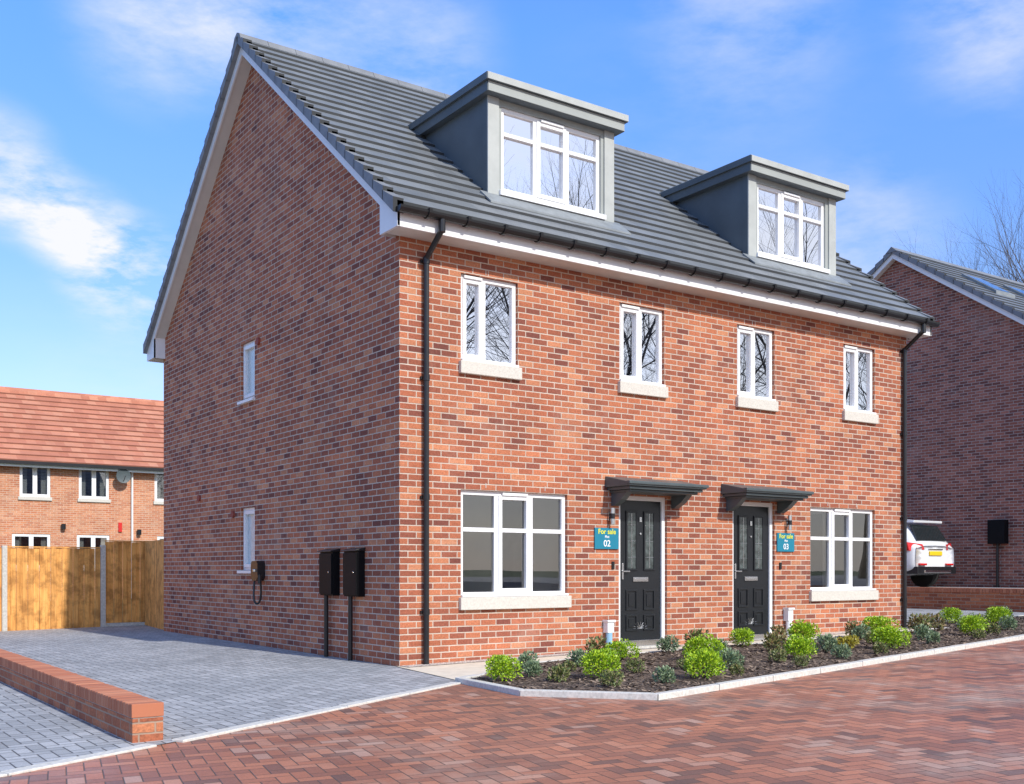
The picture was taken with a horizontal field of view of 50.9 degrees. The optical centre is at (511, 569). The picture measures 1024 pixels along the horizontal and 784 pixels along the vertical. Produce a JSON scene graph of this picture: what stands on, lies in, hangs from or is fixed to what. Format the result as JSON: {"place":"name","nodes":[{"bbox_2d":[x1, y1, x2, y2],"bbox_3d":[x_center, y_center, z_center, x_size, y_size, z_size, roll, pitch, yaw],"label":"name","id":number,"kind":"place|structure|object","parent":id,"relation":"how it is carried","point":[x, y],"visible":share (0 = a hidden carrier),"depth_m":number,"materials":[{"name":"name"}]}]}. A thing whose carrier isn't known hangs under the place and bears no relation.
{"place":"outdoors","nodes":[
{"label":"outdoors","id":0,"kind":"place"},
{"bbox_2d":[0,681,167,770],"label":"driveway","id":1,"kind":"structure","parent":0,"point":[34,731],"depth_m":7.78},
{"bbox_2d":[0,625,454,742],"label":"driveway","id":2,"kind":"structure","parent":0,"point":[196,684],"depth_m":11.99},
{"bbox_2d":[0,626,1023,783],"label":"road","id":3,"kind":"structure","parent":0,"point":[954,717],"depth_m":7.30,"materials":[{"name":"brick"}]},
{"bbox_2d":[0,743,156,776],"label":"kerb","id":4,"kind":"structure","parent":3,"relation":"on","point":[25,769],"depth_m":6.74,"materials":[{"name":"concrete"}]},
{"bbox_2d":[172,682,460,742],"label":"kerb","id":5,"kind":"structure","parent":3,"relation":"on","point":[266,722],"depth_m":8.61,"materials":[{"name":"concrete"}]},
{"bbox_2d":[478,627,948,674],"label":"kerb","id":6,"kind":"structure","parent":3,"relation":"on","point":[677,649],"depth_m":13.63,"materials":[{"name":"concrete"}]},
{"bbox_2d":[455,634,1023,699],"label":"kerb","id":7,"kind":"structure","parent":3,"relation":"on","point":[469,681],"depth_m":10.29,"materials":[{"name":"concrete"}]},
{"bbox_2d":[0,0,1023,400],"label":"sky","id":8,"kind":"structure","parent":0,"point":[107,107],"materials":[{"name":"blue"}]},
{"bbox_2d":[398,628,931,679],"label":"path","id":9,"kind":"structure","parent":0,"point":[452,671],"depth_m":12.29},
{"bbox_2d":[402,628,908,666],"bbox_3d":[2.733,1.034,15.178,9.700,0.155,0.240,0,0,-35],"label":"gravel strip","id":10,"kind":"object","parent":9,"relation":"on","point":[429,664],"visible":0.4,"depth_m":13.03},
{"bbox_2d":[602,620,615,648],"bbox_3d":[1.282,0.870,14.217,0.140,0.420,0.120,0,0,-35],"label":"utility pipe cover","id":11,"kind":"object","parent":10,"relation":"on","point":[608,627],"visible":0.75,"depth_m":14.18,"materials":[{"name":"white plastic"}]},
{"bbox_2d":[783,607,794,635],"bbox_3d":[4.172,0.797,16.227,0.140,0.454,0.120,0,0,-35],"label":"utility pipe cover","id":12,"kind":"object","parent":10,"relation":"on","point":[788,615],"visible":0.74,"depth_m":16.19,"materials":[{"name":"white plastic"}]},
{"bbox_2d":[471,616,1023,692],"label":"planting bed","id":13,"kind":"object","parent":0,"point":[647,677],"visible":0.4,"depth_m":11.60,"materials":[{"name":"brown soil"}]},
{"bbox_2d":[484,654,523,680],"bbox_3d":[-0.077,0.971,10.596,0.397,0.295,0.457,0,0,2],"label":"box shrub","id":14,"kind":"object","parent":13,"relation":"on","point":[502,664],"visible":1,"depth_m":10.54,"materials":[{"name":"green plant"}]},
{"bbox_2d":[517,650,539,670],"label":"lavender shrub","id":15,"kind":"object","parent":13,"relation":"on","point":[525,656],"visible":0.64,"depth_m":11.45,"materials":[{"name":"green plant"}]},
{"bbox_2d":[523,659,542,675],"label":"lavender shrub","id":16,"kind":"object","parent":13,"relation":"on","point":[533,665],"visible":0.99,"depth_m":10.90,"materials":[{"name":"green plant"}]},
{"bbox_2d":[546,663,570,681],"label":"heather plant","id":17,"kind":"object","parent":13,"relation":"on","point":[556,675],"visible":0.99,"depth_m":10.48,"materials":[{"name":"green plant"}]},
{"bbox_2d":[564,648,587,666],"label":"lavender shrub","id":18,"kind":"object","parent":13,"relation":"on","point":[579,653],"visible":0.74,"depth_m":11.89,"materials":[{"name":"green plant"}]},
{"bbox_2d":[584,635,606,656],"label":"photinia shrub","id":19,"kind":"object","parent":13,"relation":"on","point":[593,644],"visible":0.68,"depth_m":12.75,"materials":[{"name":"red plant"}]},
{"bbox_2d":[579,647,622,676],"bbox_3d":[0.892,0.941,10.733,0.428,0.331,0.484,0,0,13],"label":"box shrub","id":20,"kind":"object","parent":13,"relation":"on","point":[596,659],"visible":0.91,"depth_m":10.69,"materials":[{"name":"green plant"}]},
{"bbox_2d":[598,668,624,686],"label":"heather plant","id":21,"kind":"object","parent":13,"relation":"on","point":[608,674],"visible":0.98,"depth_m":9.97,"materials":[{"name":"green plant"}]},
{"bbox_2d":[602,638,640,660],"bbox_3d":[1.273,0.939,12.577,0.415,0.286,0.440,0,0,-24],"label":"box shrub","id":22,"kind":"object","parent":13,"relation":"on","point":[619,646],"visible":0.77,"depth_m":12.52,"materials":[{"name":"green plant"}]},
{"bbox_2d":[625,658,645,672],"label":"heather plant","id":23,"kind":"object","parent":13,"relation":"on","point":[634,663],"visible":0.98,"depth_m":11.19,"materials":[{"name":"green plant"}]},
{"bbox_2d":[652,665,676,682],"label":"lavender shrub","id":24,"kind":"object","parent":13,"relation":"on","point":[663,674],"visible":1,"depth_m":10.21,"materials":[{"name":"green plant"}]},
{"bbox_2d":[655,634,680,652],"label":"lavender shrub","id":25,"kind":"object","parent":13,"relation":"on","point":[667,646],"visible":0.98,"depth_m":13.48,"materials":[{"name":"green plant"}]},
{"bbox_2d":[684,628,710,646],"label":"photinia shrub","id":26,"kind":"object","parent":13,"relation":"on","point":[694,633],"visible":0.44,"depth_m":13.82,"materials":[{"name":"red plant"}]},
{"bbox_2d":[682,633,725,659],"bbox_3d":[2.213,0.901,12.399,0.495,0.349,0.518,0,0,-3],"label":"box shrub","id":27,"kind":"object","parent":13,"relation":"on","point":[698,643],"visible":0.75,"depth_m":12.36,"materials":[{"name":"green plant"}]},
{"bbox_2d":[683,647,726,678],"bbox_3d":[1.899,0.929,10.580,0.445,0.331,0.498,0,0,-10],"label":"box shrub","id":28,"kind":"object","parent":13,"relation":"on","point":[709,657],"visible":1,"depth_m":10.53,"materials":[{"name":"green plant"}]},
{"bbox_2d":[718,647,744,668],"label":"lavender shrub","id":29,"kind":"object","parent":13,"relation":"on","point":[731,656],"visible":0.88,"depth_m":11.41,"materials":[{"name":"green plant"}]},
{"bbox_2d":[729,662,744,675],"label":"heather plant","id":30,"kind":"object","parent":13,"relation":"on","point":[737,670],"visible":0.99,"depth_m":10.83,"materials":[{"name":"green plant"}]},
{"bbox_2d":[728,628,754,646],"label":"box shrub","id":31,"kind":"object","parent":13,"relation":"on","point":[741,633],"visible":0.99,"depth_m":14.24,"materials":[{"name":"green plant"}]},
{"bbox_2d":[761,631,781,651],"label":"photinia shrub","id":32,"kind":"object","parent":13,"relation":"on","point":[769,641],"visible":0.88,"depth_m":13.43,"materials":[{"name":"red plant"}]},
{"bbox_2d":[766,624,787,644],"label":"photinia shrub","id":33,"kind":"object","parent":13,"relation":"on","point":[783,634],"visible":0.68,"depth_m":14.34,"materials":[{"name":"red plant"}]},
{"bbox_2d":[767,646,787,661],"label":"heather plant","id":34,"kind":"object","parent":13,"relation":"on","point":[782,655],"visible":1,"depth_m":12.07,"materials":[{"name":"green plant"}]},
{"bbox_2d":[791,654,808,666],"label":"heather plant","id":35,"kind":"object","parent":13,"relation":"on","point":[798,658],"visible":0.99,"depth_m":11.56,"materials":[{"name":"green plant"}]},
{"bbox_2d":[782,633,818,657],"bbox_3d":[3.337,0.898,12.537,0.437,0.318,0.456,0,0,36],"label":"box shrub","id":36,"kind":"object","parent":13,"relation":"on","point":[795,644],"visible":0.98,"depth_m":12.44,"materials":[{"name":"green plant"}]},
{"bbox_2d":[787,619,821,641],"bbox_3d":[4.017,0.854,14.924,0.492,0.349,0.548,0,0,-41],"label":"box shrub","id":37,"kind":"object","parent":13,"relation":"on","point":[805,629],"visible":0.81,"depth_m":14.81,"materials":[{"name":"green plant"}]},
{"bbox_2d":[814,632,838,652],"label":"lavender shrub","id":38,"kind":"object","parent":13,"relation":"on","point":[829,638],"visible":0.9,"depth_m":13.22,"materials":[{"name":"green plant"}]},
{"bbox_2d":[830,643,852,659],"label":"lavender shrub","id":39,"kind":"object","parent":13,"relation":"on","point":[839,649],"visible":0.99,"depth_m":12.37,"materials":[{"name":"green plant"}]},
{"bbox_2d":[837,634,860,648],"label":"golden plant","id":40,"kind":"object","parent":13,"relation":"on","point":[847,639],"visible":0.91,"depth_m":13.74,"materials":[{"name":"yellow plant"}]},
{"bbox_2d":[843,619,860,637],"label":"photinia shrub","id":41,"kind":"object","parent":13,"relation":"on","point":[851,625],"visible":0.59,"depth_m":15.61,"materials":[{"name":"red plant"}]},
{"bbox_2d":[851,623,870,639],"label":"lavender shrub","id":42,"kind":"object","parent":13,"relation":"on","point":[859,633],"visible":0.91,"depth_m":15.12,"materials":[{"name":"green plant"}]},
{"bbox_2d":[872,640,888,654],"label":"heather plant","id":43,"kind":"object","parent":13,"relation":"on","point":[876,646],"visible":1,"depth_m":12.96,"materials":[{"name":"green plant"}]},
{"bbox_2d":[861,615,901,630],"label":"box shrub","id":44,"kind":"object","parent":13,"relation":"on","point":[875,622],"visible":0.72,"depth_m":15.72,"materials":[{"name":"green plant"}]},
{"bbox_2d":[870,626,912,648],"bbox_3d":[4.815,0.865,13.669,0.518,0.326,0.446,0,0,25],"label":"box shrub","id":45,"kind":"object","parent":13,"relation":"on","point":[886,634],"visible":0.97,"depth_m":13.59,"materials":[{"name":"green plant"}]},
{"bbox_2d":[907,612,930,633],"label":"photinia shrub","id":46,"kind":"object","parent":13,"relation":"on","point":[915,620],"visible":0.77,"depth_m":16.31,"materials":[{"name":"red plant"}]},
{"bbox_2d":[913,623,931,639],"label":"lavender shrub","id":47,"kind":"object","parent":13,"relation":"on","point":[921,631],"visible":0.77,"depth_m":14.93,"materials":[{"name":"green plant"}]},
{"bbox_2d":[925,630,940,643],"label":"lavender shrub","id":48,"kind":"object","parent":13,"relation":"on","point":[935,634],"visible":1,"depth_m":14.30,"materials":[{"name":"green plant"}]},
{"bbox_2d":[924,613,946,630],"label":"photinia shrub","id":49,"kind":"object","parent":13,"relation":"on","point":[937,619],"visible":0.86,"depth_m":16.79,"materials":[{"name":"red plant"}]},
{"bbox_2d":[939,607,962,622],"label":"box shrub","id":50,"kind":"object","parent":13,"relation":"on","point":[956,613],"visible":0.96,"depth_m":18.52,"materials":[{"name":"green plant"}]},
{"bbox_2d":[957,614,989,635],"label":"box shrub","id":51,"kind":"object","parent":13,"relation":"on","point":[971,620],"visible":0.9,"depth_m":15.63,"materials":[{"name":"green plant"}]},
{"bbox_2d":[972,628,986,637],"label":"heather plant","id":52,"kind":"object","parent":13,"relation":"on","point":[977,631],"visible":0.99,"depth_m":15.04,"materials":[{"name":"green plant"}]},
{"bbox_2d":[985,622,1001,634],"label":"heather plant","id":53,"kind":"object","parent":13,"relation":"on","point":[993,627],"visible":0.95,"depth_m":15.91,"materials":[{"name":"green plant"}]},
{"bbox_2d":[984,606,1012,623],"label":"box shrub","id":54,"kind":"object","parent":13,"relation":"on","point":[996,610],"visible":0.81,"depth_m":17.94,"materials":[{"name":"green plant"}]},
{"bbox_2d":[998,615,1017,629],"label":"lavender shrub","id":55,"kind":"object","parent":13,"relation":"on","point":[1011,622],"visible":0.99,"depth_m":16.75,"materials":[{"name":"green plant"}]},
{"bbox_2d":[907,608,1023,621],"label":"driveway","id":56,"kind":"structure","parent":0,"point":[924,611],"depth_m":22.65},
{"bbox_2d":[907,586,1023,588],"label":"terrace","id":57,"kind":"structure","parent":0,"point":[970,587],"depth_m":26.81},
{"bbox_2d":[907,519,955,586],"bbox_3d":[9.210,-0.431,28.459,2.180,1.738,4.590,0,0,-35],"label":"parked car","id":58,"kind":"object","parent":57,"relation":"on","point":[930,554],"visible":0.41,"depth_m":26.67,"materials":[{"name":"white metal"}]},
{"bbox_2d":[877,260,1023,587],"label":"walls","id":59,"kind":"structure","parent":57,"relation":"on","point":[965,421],"depth_m":27.75,"materials":[{"name":"brown brick"}]},
{"bbox_2d":[867,247,1023,319],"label":"roof","id":60,"kind":"structure","parent":59,"relation":"on","point":[949,272],"depth_m":28.92,"materials":[{"name":"tile"}]},
{"bbox_2d":[962,273,1023,297],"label":"skylights","id":61,"kind":"object","parent":60,"relation":"on","point":[990,286],"visible":0.96,"depth_m":28.94,"materials":[{"name":"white glass"}]},
{"bbox_2d":[872,254,1023,324],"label":"bargeboards","id":62,"kind":"object","parent":59,"relation":"attached to","point":[885,265],"visible":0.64,"depth_m":28.12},
{"bbox_2d":[987,519,1008,586],"bbox_3d":[12.155,-0.360,26.938,0.200,1.780,0.450,0,0,-35],"label":"meter box","id":63,"kind":"object","parent":59,"relation":"attached to","point":[997,532],"visible":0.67,"depth_m":26.89,"materials":[{"name":"black plastic"}]},
{"bbox_2d":[879,170,1023,282],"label":"bare tree","id":64,"kind":"object","parent":57,"relation":"on","point":[1017,276],"visible":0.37,"depth_m":48.19,"materials":[{"name":"brown plant"}]},
{"bbox_3d":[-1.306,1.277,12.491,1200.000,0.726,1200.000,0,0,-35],"label":"ground","id":65,"kind":"structure","parent":0,"visible":0},
{"bbox_2d":[0,666,162,742],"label":"brick wall","id":66,"kind":"structure","parent":65,"relation":"on","point":[130,729],"depth_m":8.33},
{"bbox_2d":[0,649,163,717],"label":"coping","id":67,"kind":"object","parent":66,"relation":"on","point":[130,704],"visible":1,"depth_m":8.61,"materials":[{"name":"brick"}]},
{"bbox_2d":[0,539,163,630],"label":"timber fence","id":68,"kind":"object","parent":65,"relation":"on","point":[116,583],"visible":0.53,"depth_m":21.10,"materials":[{"name":"brown wood"}]},
{"bbox_2d":[0,466,163,547],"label":"walls","id":69,"kind":"structure","parent":65,"relation":"on","point":[63,506],"depth_m":39.41,"materials":[{"name":"brick"}]},
{"bbox_2d":[12,534,49,547],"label":"window","id":70,"kind":"structure","parent":69,"relation":"in","point":[24,541],"depth_m":38.58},
{"bbox_2d":[20,467,49,496],"bbox_3d":[-17.146,-3.195,38.690,1.030,1.150,0.074,0,0,-35],"label":"window","id":71,"kind":"structure","parent":69,"relation":"in","point":[27,480],"depth_m":38.67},
{"bbox_2d":[0,386,163,467],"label":"roof","id":72,"kind":"structure","parent":69,"relation":"on","point":[53,426],"depth_m":41.35,"materials":[{"name":"orange tile"}]},
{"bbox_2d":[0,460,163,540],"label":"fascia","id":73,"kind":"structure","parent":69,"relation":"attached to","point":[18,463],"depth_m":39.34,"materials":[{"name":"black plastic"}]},
{"bbox_2d":[18,496,163,504],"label":"sills and curtains","id":74,"kind":"structure","parent":69,"relation":"attached to","point":[78,499],"depth_m":39.50,"materials":[{"name":"stone"}]},
{"bbox_2d":[77,535,108,548],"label":"window","id":75,"kind":"structure","parent":69,"relation":"in","point":[85,542],"depth_m":39.79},
{"bbox_2d":[79,470,108,498],"bbox_3d":[-15.479,-3.195,39.849,1.070,1.150,0.074,0,0,-35],"label":"window","id":76,"kind":"structure","parent":69,"relation":"in","point":[100,483],"depth_m":39.83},
{"bbox_2d":[116,469,130,482],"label":"satellite dish","id":77,"kind":"object","parent":69,"relation":"attached to","point":[123,475],"visible":1,"depth_m":40.06,"materials":[{"name":"grey metal"}]},
{"bbox_2d":[155,473,163,500],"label":"window","id":78,"kind":"structure","parent":69,"relation":"in","point":[160,486],"depth_m":41.24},
{"bbox_2d":[164,66,905,666],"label":"walls","id":79,"kind":"structure","parent":65,"relation":"on","point":[306,272],"depth_m":14.87,"materials":[{"name":"brick"}]},
{"bbox_2d":[243,507,254,569],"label":"side window","id":80,"kind":"structure","parent":79,"relation":"in","point":[246,513],"depth_m":16.56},
{"bbox_2d":[243,340,254,399],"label":"side window","id":81,"kind":"structure","parent":79,"relation":"in","point":[247,347],"depth_m":16.56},
{"bbox_2d":[251,561,264,604],"bbox_3d":[-3.749,0.193,15.865,0.159,0.645,0.330,0,0,-35],"label":"ev charger","id":82,"kind":"object","parent":79,"relation":"attached to","point":[258,571],"visible":1,"depth_m":15.82,"materials":[{"name":"black plastic"}]},
{"bbox_2d":[317,548,339,656],"bbox_3d":[-2.366,0.453,13.897,0.135,1.454,0.410,0,0,-35],"label":"meter box","id":83,"kind":"object","parent":79,"relation":"attached to","point":[329,572],"visible":0.99,"depth_m":13.83,"materials":[{"name":"black plastic"}]},
{"bbox_2d":[341,547,364,660],"bbox_3d":[-1.966,0.453,13.322,0.135,1.454,0.410,0,0,-35],"label":"meter box","id":84,"kind":"object","parent":79,"relation":"attached to","point":[353,572],"visible":0.98,"depth_m":13.26,"materials":[{"name":"black plastic"}]},
{"bbox_2d":[420,218,444,663],"bbox_3d":[-0.908,-1.443,12.496,0.120,5.175,0.446,0,0,-35],"label":"downpipe","id":85,"kind":"object","parent":79,"relation":"attached to","point":[425,378],"visible":0.95,"depth_m":12.61,"materials":[{"name":"black plastic"}]},
{"bbox_2d":[461,274,515,364],"bbox_3d":[-0.304,-3.050,13.257,0.840,1.060,0.095,0,0,-35],"label":"upper window","id":86,"kind":"structure","parent":79,"relation":"in","point":[497,323],"depth_m":13.28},
{"bbox_2d":[461,490,564,594],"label":"window ground","id":87,"kind":"structure","parent":79,"relation":"attached to","point":[497,530],"depth_m":13.52,"materials":[{"name":"white plastic"}]},
{"bbox_2d":[197,270,856,517],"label":"wall vents","id":88,"kind":"object","parent":79,"relation":"attached to","point":[258,341],"depth_m":16.83,"materials":[{"name":"ceramic"}]},
{"bbox_2d":[147,48,930,362],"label":"fascia and bargeboards","id":89,"kind":"structure","parent":79,"relation":"attached to","point":[393,224],"depth_m":15.20,"materials":[{"name":"plastic"}]},
{"bbox_2d":[143,33,934,353],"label":"roof tiles","id":90,"kind":"object","parent":89,"relation":"attached to","point":[361,119],"visible":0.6,"depth_m":15.50,"materials":[{"name":"tile"}]},
{"bbox_2d":[408,71,630,234],"bbox_3d":[-0.085,-5.384,15.289,2.350,1.828,2.700,0,0,-35],"label":"dormer","id":91,"kind":"object","parent":90,"relation":"on","point":[461,128],"visible":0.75,"depth_m":14.23,"materials":[{"name":"grey plastic"}]},
{"bbox_2d":[501,108,598,212],"bbox_3d":[0.519,-5.440,14.421,1.660,1.100,0.095,0,0,-35],"label":"dormer window","id":92,"kind":"structure","parent":91,"relation":"in","point":[517,166],"depth_m":14.42,"materials":[{"name":"glass"}]},
{"bbox_2d":[660,154,851,286],"bbox_3d":[3.831,-5.384,18.012,2.310,1.828,2.700,0,0,-35],"label":"dormer","id":93,"kind":"object","parent":90,"relation":"on","point":[721,201],"visible":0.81,"depth_m":16.96,"materials":[{"name":"grey plastic"}]},
{"bbox_2d":[757,183,823,267],"bbox_3d":[4.427,-5.440,17.139,1.600,1.100,0.095,0,0,-35],"label":"dormer window","id":94,"kind":"structure","parent":93,"relation":"in","point":[767,231],"depth_m":17.15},
{"bbox_2d":[396,204,939,326],"bbox_3d":[2.871,-4.039,14.901,10.090,0.102,0.174,0,0,-35],"label":"gutter","id":95,"kind":"object","parent":89,"relation":"attached to","point":[469,221],"visible":1,"depth_m":14.05,"materials":[{"name":"black plastic"}]},
{"bbox_2d":[237,358,875,596],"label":"window sills","id":96,"kind":"object","parent":79,"relation":"attached to","point":[242,402],"depth_m":14.48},
{"bbox_2d":[594,528,618,548],"bbox_3d":[1.252,-0.415,14.252,0.410,0.280,0.022,0,0,-35],"label":"for sale sign","id":97,"kind":"object","parent":79,"relation":"attached to","point":[606,538],"visible":1,"depth_m":14.24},
{"bbox_2d":[607,508,614,524],"bbox_3d":[1.318,-0.710,14.253,0.066,0.220,0.103,0,0,-35],"label":"wall lamp","id":98,"kind":"object","parent":79,"relation":"attached to","point":[611,516],"visible":1,"depth_m":14.22,"materials":[{"name":"metal"}]},
{"bbox_2d":[619,303,661,383],"bbox_3d":[1.736,-3.050,14.676,0.810,1.060,0.095,0,0,-35],"label":"upper window","id":99,"kind":"structure","parent":79,"relation":"in","point":[649,347],"depth_m":14.67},
{"bbox_2d":[617,496,675,649],"bbox_3d":[1.787,0.085,14.638,0.990,2.170,0.235,0,0,-35],"label":"front door","id":100,"kind":"structure","parent":79,"relation":"attached to","point":[641,573],"depth_m":14.71,"materials":[{"name":"black plastic"}]},
{"bbox_2d":[605,476,708,508],"bbox_3d":[1.946,-1.044,14.436,1.420,0.388,0.520,0,0,-35],"label":"door canopy","id":101,"kind":"object","parent":79,"relation":"attached to","point":[623,489],"visible":1,"depth_m":14.25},
{"bbox_2d":[463,495,866,591],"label":"rooms","id":102,"kind":"object","parent":79,"relation":"in","point":[477,556],"visible":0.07,"depth_m":16.33,"materials":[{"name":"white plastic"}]},
{"bbox_2d":[459,360,878,609],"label":"sills","id":103,"kind":"structure","parent":79,"relation":"attached to","point":[510,373],"depth_m":13.82,"materials":[{"name":"stone"}]},
{"bbox_2d":[732,502,771,640],"bbox_3d":[3.568,0.085,15.877,1.010,2.170,0.235,0,0,-35],"label":"front door","id":104,"kind":"structure","parent":79,"relation":"attached to","point":[752,565],"depth_m":15.96,"materials":[{"name":"black plastic"}]},
{"bbox_2d":[737,325,771,398],"bbox_3d":[3.571,-3.050,15.952,0.800,1.060,0.095,0,0,-35],"label":"upper window","id":105,"kind":"structure","parent":79,"relation":"in","point":[761,365],"depth_m":15.95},
{"bbox_2d":[721,484,813,512],"bbox_3d":[3.719,-1.044,15.669,1.420,0.388,0.520,0,0,-35],"label":"door canopy","id":106,"kind":"object","parent":79,"relation":"attached to","point":[785,499],"visible":1,"depth_m":15.48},
{"bbox_2d":[777,533,793,551],"bbox_3d":[4.129,-0.415,16.253,0.380,0.280,0.022,0,0,-35],"label":"for sale sign","id":107,"kind":"object","parent":79,"relation":"attached to","point":[785,542],"visible":1,"depth_m":16.24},
{"bbox_2d":[810,507,871,588],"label":"window ground","id":108,"kind":"structure","parent":79,"relation":"attached to","point":[830,538],"depth_m":17.18,"materials":[{"name":"white plastic"}]},
{"bbox_2d":[843,345,871,411],"bbox_3d":[5.537,-3.050,17.320,0.790,1.060,0.095,0,0,-35],"label":"upper window","id":109,"kind":"structure","parent":79,"relation":"in","point":[854,351],"depth_m":17.32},
{"bbox_2d":[900,323,925,627],"bbox_3d":[6.612,-1.516,17.726,0.120,5.028,0.446,0,0,-35],"label":"downpipe","id":110,"kind":"object","parent":79,"relation":"attached to","point":[903,351],"visible":0.95,"depth_m":17.84,"materials":[{"name":"black plastic"}]},
{"bbox_2d":[907,587,1023,611],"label":"retaining wall","id":111,"kind":"structure","parent":65,"relation":"on","point":[978,599],"depth_m":23.41,"materials":[{"name":"brick"}]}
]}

